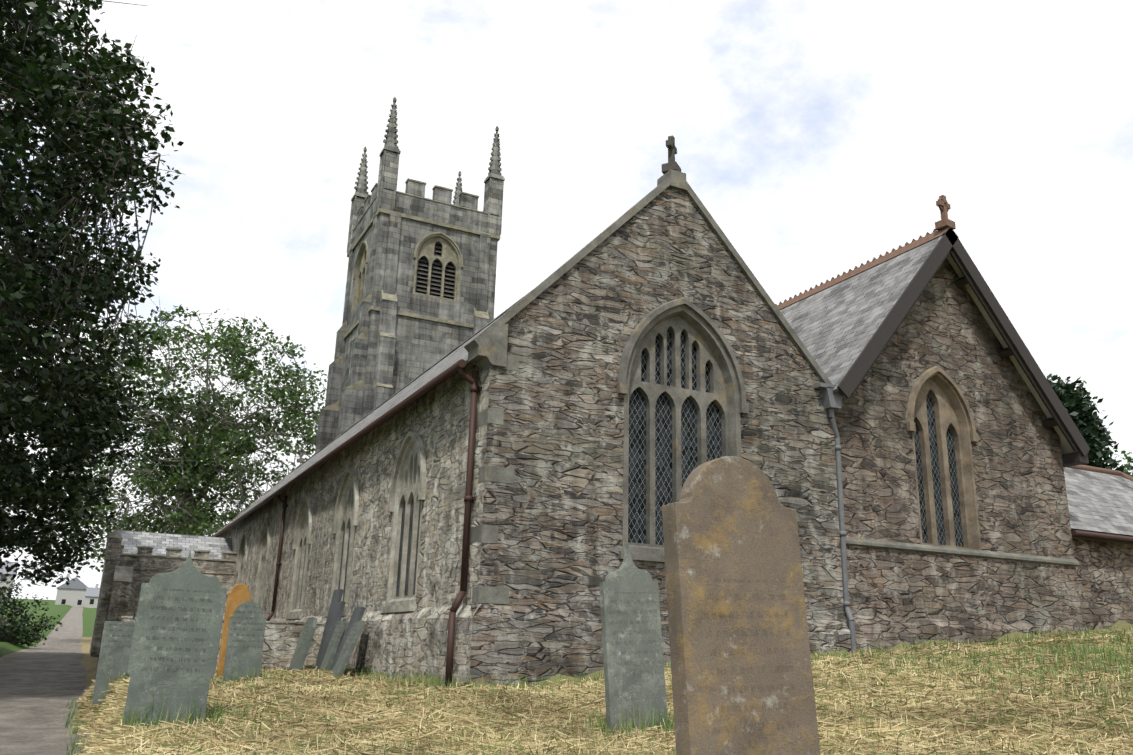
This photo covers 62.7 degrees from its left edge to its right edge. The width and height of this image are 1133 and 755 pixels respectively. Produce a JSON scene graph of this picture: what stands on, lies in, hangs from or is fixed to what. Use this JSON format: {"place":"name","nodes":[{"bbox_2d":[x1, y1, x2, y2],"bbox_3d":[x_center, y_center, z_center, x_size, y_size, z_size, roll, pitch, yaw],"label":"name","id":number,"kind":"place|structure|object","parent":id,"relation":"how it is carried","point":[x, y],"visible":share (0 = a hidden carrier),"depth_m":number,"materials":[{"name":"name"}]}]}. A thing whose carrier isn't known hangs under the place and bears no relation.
{"place":"outdoors","nodes":[
{"label":"outdoors","id":0,"kind":"place"},
{"bbox_2d":[0,598,1130,754],"bbox_3d":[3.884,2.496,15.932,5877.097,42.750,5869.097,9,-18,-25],"label":"ground","id":1,"kind":"structure","parent":0,"point":[41,685],"depth_m":23.30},
{"bbox_2d":[0,561,17,604],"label":"house","id":2,"kind":"structure","parent":1,"relation":"on","point":[2,576],"depth_m":180.32,"materials":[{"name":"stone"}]},
{"bbox_2d":[0,580,61,646],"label":"dark shrub","id":3,"kind":"object","parent":1,"relation":"on","point":[12,632],"visible":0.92,"depth_m":44.52,"materials":[{"name":"green plant"}]},
{"bbox_2d":[55,574,86,606],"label":"house","id":4,"kind":"structure","parent":1,"relation":"on","point":[73,592],"depth_m":227.65,"materials":[{"name":"paint"}]},
{"bbox_2d":[0,0,183,586],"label":"tree","id":5,"kind":"object","parent":1,"relation":"on","point":[33,81],"visible":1,"depth_m":23.35,"materials":[{"name":"green plant"}]},
{"bbox_2d":[85,584,99,607],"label":"house","id":6,"kind":"structure","parent":1,"relation":"on","point":[91,595],"depth_m":220.84,"materials":[{"name":"paint"}]},
{"bbox_2d":[92,621,134,703],"bbox_3d":[-7.818,4.963,16.202,0.620,1.370,0.071,10,-20,-27],"label":"gravestone","id":7,"kind":"object","parent":1,"relation":"on","point":[115,649],"visible":0.5,"depth_m":16.18,"materials":[{"name":"grey stone"}]},
{"bbox_2d":[89,530,236,656],"bbox_3d":[-15.965,9.462,36.535,4.745,6.650,5.045,9,-18,-25],"label":"porch","id":8,"kind":"object","parent":1,"relation":"on","point":[134,561],"visible":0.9,"depth_m":35.37,"materials":[{"name":"stone"}]},
{"bbox_2d":[19,300,327,571],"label":"ash tree","id":9,"kind":"object","parent":1,"relation":"on","point":[185,474],"visible":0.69,"depth_m":65.04,"materials":[{"name":"green plant"}]},
{"bbox_2d":[123,550,226,725],"bbox_3d":[-3.667,2.634,8.679,0.760,2.068,0.070,9,-19,-21],"label":"gravestone","id":10,"kind":"object","parent":1,"relation":"on","point":[173,656],"visible":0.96,"depth_m":8.69,"materials":[{"name":"grey stone"}]},
{"bbox_2d":[120,616,324,668],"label":"churchyard wall","id":11,"kind":"structure","parent":1,"relation":"on","point":[281,638],"depth_m":20.82,"materials":[{"name":"stone"}]},
{"bbox_2d":[216,584,250,677],"bbox_3d":[-6.222,4.933,17.346,0.420,2.130,0.080,14,-17,-37],"label":"gravestone","id":12,"kind":"object","parent":1,"relation":"on","point":[238,595],"visible":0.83,"depth_m":17.37,"materials":[{"name":"orange stone"}]},
{"bbox_2d":[223,601,265,681],"bbox_3d":[-5.218,4.476,15.048,0.560,1.670,0.070,8,-20,-22],"label":"gravestone","id":13,"kind":"object","parent":1,"relation":"on","point":[245,639],"visible":0.83,"depth_m":15.08,"materials":[{"name":"grey stone"}]},
{"bbox_2d":[288,617,316,670],"bbox_3d":[-5.620,5.746,19.808,0.080,1.250,0.950,24,-23,-20],"label":"leaning slate","id":14,"kind":"object","parent":1,"relation":"on","point":[303,644],"visible":0.81,"depth_m":19.67,"materials":[{"name":"grey stone"}]},
{"bbox_2d":[314,589,343,668],"bbox_3d":[-4.979,5.321,19.448,0.070,1.750,0.600,19,-22,-22],"label":"leaning slate","id":15,"kind":"object","parent":1,"relation":"on","point":[337,595],"visible":0.44,"depth_m":19.54,"materials":[{"name":"grey stone"}]},
{"bbox_2d":[317,601,345,669],"bbox_3d":[-4.786,5.304,18.856,0.080,1.500,0.620,20,-22,-22],"label":"leaning slate","id":16,"kind":"object","parent":1,"relation":"on","point":[337,612],"visible":0.5,"depth_m":18.86,"materials":[{"name":"grey stone"}]},
{"bbox_2d":[320,621,346,669],"bbox_3d":[-4.573,5.301,18.155,0.070,1.100,0.500,26,-24,-20],"label":"leaning slate","id":17,"kind":"object","parent":1,"relation":"on","point":[334,644],"visible":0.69,"depth_m":18.08,"materials":[{"name":"grey stone"}]},
{"bbox_2d":[331,620,364,676],"bbox_3d":[-4.049,5.048,17.163,0.070,1.150,0.550,29,-25,-18],"label":"leaning slate","id":18,"kind":"object","parent":1,"relation":"on","point":[348,648],"visible":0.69,"depth_m":17.08,"materials":[{"name":"grey stone"}]},
{"bbox_2d":[330,607,365,670],"bbox_3d":[-4.193,5.042,17.728,0.075,1.350,0.550,27,-25,-19],"label":"leaning slate","id":19,"kind":"object","parent":1,"relation":"on","point":[357,613],"visible":0.5,"depth_m":17.79,"materials":[{"name":"grey stone"}]},
{"bbox_2d":[314,664,461,686],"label":"base soil wall","id":20,"kind":"structure","parent":1,"relation":"on","point":[418,677],"depth_m":14.84,"materials":[{"name":"brown soil"}]},
{"bbox_2d":[315,178,500,452],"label":"tower","id":21,"kind":"structure","parent":1,"relation":"on","point":[420,287],"depth_m":53.52,"materials":[{"name":"stone"}]},
{"bbox_2d":[347,146,368,252],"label":"pinnacle","id":22,"kind":"object","parent":21,"relation":"on","point":[360,195],"visible":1,"depth_m":59.83,"materials":[{"name":"stone"}]},
{"bbox_2d":[375,97,400,211],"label":"pinnacle","id":23,"kind":"object","parent":21,"relation":"on","point":[388,167],"visible":1,"depth_m":53.79,"materials":[{"name":"stone"}]},
{"bbox_2d":[453,171,461,205],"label":"pinnacle","id":24,"kind":"object","parent":21,"relation":"on","point":[458,190],"visible":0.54,"depth_m":63.36,"materials":[{"name":"stone"}]},
{"bbox_2d":[483,126,504,235],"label":"pinnacle","id":25,"kind":"object","parent":21,"relation":"on","point":[494,180],"visible":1,"depth_m":56.66,"materials":[{"name":"stone"}]},
{"bbox_2d":[65,621,1132,754],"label":"dry grass","id":26,"kind":"structure","parent":1,"relation":"on","point":[670,725],"depth_m":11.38,"materials":[{"name":"beige plant"}]},
{"bbox_2d":[599,543,667,732],"bbox_3d":[0.621,2.603,8.573,0.620,2.128,0.070,7,-19,-29],"label":"gravestone","id":27,"kind":"object","parent":1,"relation":"on","point":[633,660],"visible":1,"depth_m":8.57,"materials":[{"name":"grey stone"}]},
{"bbox_2d":[217,186,1082,626],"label":"church walls","id":28,"kind":"structure","parent":1,"relation":"on","point":[651,346],"depth_m":17.13,"materials":[{"name":"grey stone"}]},
{"bbox_2d":[297,447,304,462],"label":"cross finial","id":29,"kind":"object","parent":28,"relation":"on","point":[300,459],"visible":0.94,"depth_m":46.42,"materials":[{"name":"stone"}]},
{"bbox_2d":[212,359,481,687],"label":"downpipes","id":30,"kind":"object","parent":28,"relation":"attached to","point":[447,373],"visible":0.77,"depth_m":14.80,"materials":[{"name":"metal"}]},
{"bbox_2d":[231,226,1089,522],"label":"church roofs","id":31,"kind":"structure","parent":28,"relation":"on","point":[845,326],"depth_m":20.18,"materials":[{"name":"grey stone"}]},
{"bbox_2d":[662,135,680,173],"bbox_3d":[1.979,-4.182,17.533,0.280,0.780,0.372,-6,-18,24],"label":"stone cross","id":32,"kind":"object","parent":28,"relation":"on","point":[672,164],"visible":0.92,"depth_m":17.44,"materials":[{"name":"stone"}]},
{"bbox_2d":[270,169,1087,686],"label":"stone trim","id":33,"kind":"structure","parent":28,"relation":"attached to","point":[500,635],"depth_m":14.62,"materials":[{"name":"grey stone"}]},
{"bbox_2d":[814,382,855,655],"bbox_3d":[4.889,2.577,16.986,0.609,5.014,0.300,9,-18,-25],"label":"drainpipe","id":34,"kind":"object","parent":28,"relation":"attached to","point":[832,402],"visible":0.73,"depth_m":17.26,"materials":[{"name":"grey metal"}]},
{"bbox_2d":[935,195,955,230],"bbox_3d":[8.213,-3.587,20.231,0.372,0.780,0.280,12,-19,-33],"label":"cross finial","id":35,"kind":"object","parent":28,"relation":"on","point":[942,204],"visible":0.98,"depth_m":20.16,"materials":[{"name":"stone"}]},
{"bbox_2d":[469,650,851,687],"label":"grass","id":36,"kind":"structure","parent":1,"relation":"on","point":[553,678],"depth_m":13.69,"materials":[{"name":"green plant"}]},
{"bbox_2d":[662,456,819,754],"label":"gravestone","id":37,"kind":"object","parent":1,"relation":"on","point":[741,673],"visible":1,"depth_m":4.79,"materials":[{"name":"brown stone"}]},
{"bbox_2d":[851,630,1092,655],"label":"grass","id":38,"kind":"structure","parent":1,"relation":"on","point":[1010,635],"depth_m":17.61,"materials":[{"name":"green plant"}]},
{"bbox_2d":[1047,373,1132,475],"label":"tree","id":39,"kind":"object","parent":1,"relation":"on","point":[1088,422],"visible":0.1,"depth_m":30.11,"materials":[{"name":"green plant"}]},
{"bbox_2d":[1063,465,1132,629],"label":"church annex","id":40,"kind":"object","parent":1,"relation":"on","point":[1100,504],"visible":0.15,"depth_m":20.99,"materials":[{"name":"stone"}]},
{"bbox_2d":[1089,620,1132,632],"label":"grass","id":41,"kind":"structure","parent":1,"relation":"on","point":[1118,625],"depth_m":20.45,"materials":[{"name":"green plant"}]},
{"bbox_2d":[1112,445,1132,474],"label":"bushy tree","id":42,"kind":"object","parent":1,"relation":"on","point":[1129,458],"visible":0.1,"depth_m":32.40,"materials":[{"name":"green plant"}]},
{"bbox_2d":[0,0,1132,599],"label":"sky","id":43,"kind":"structure","parent":0,"point":[822,138],"materials":[{"name":"white"}]}
]}

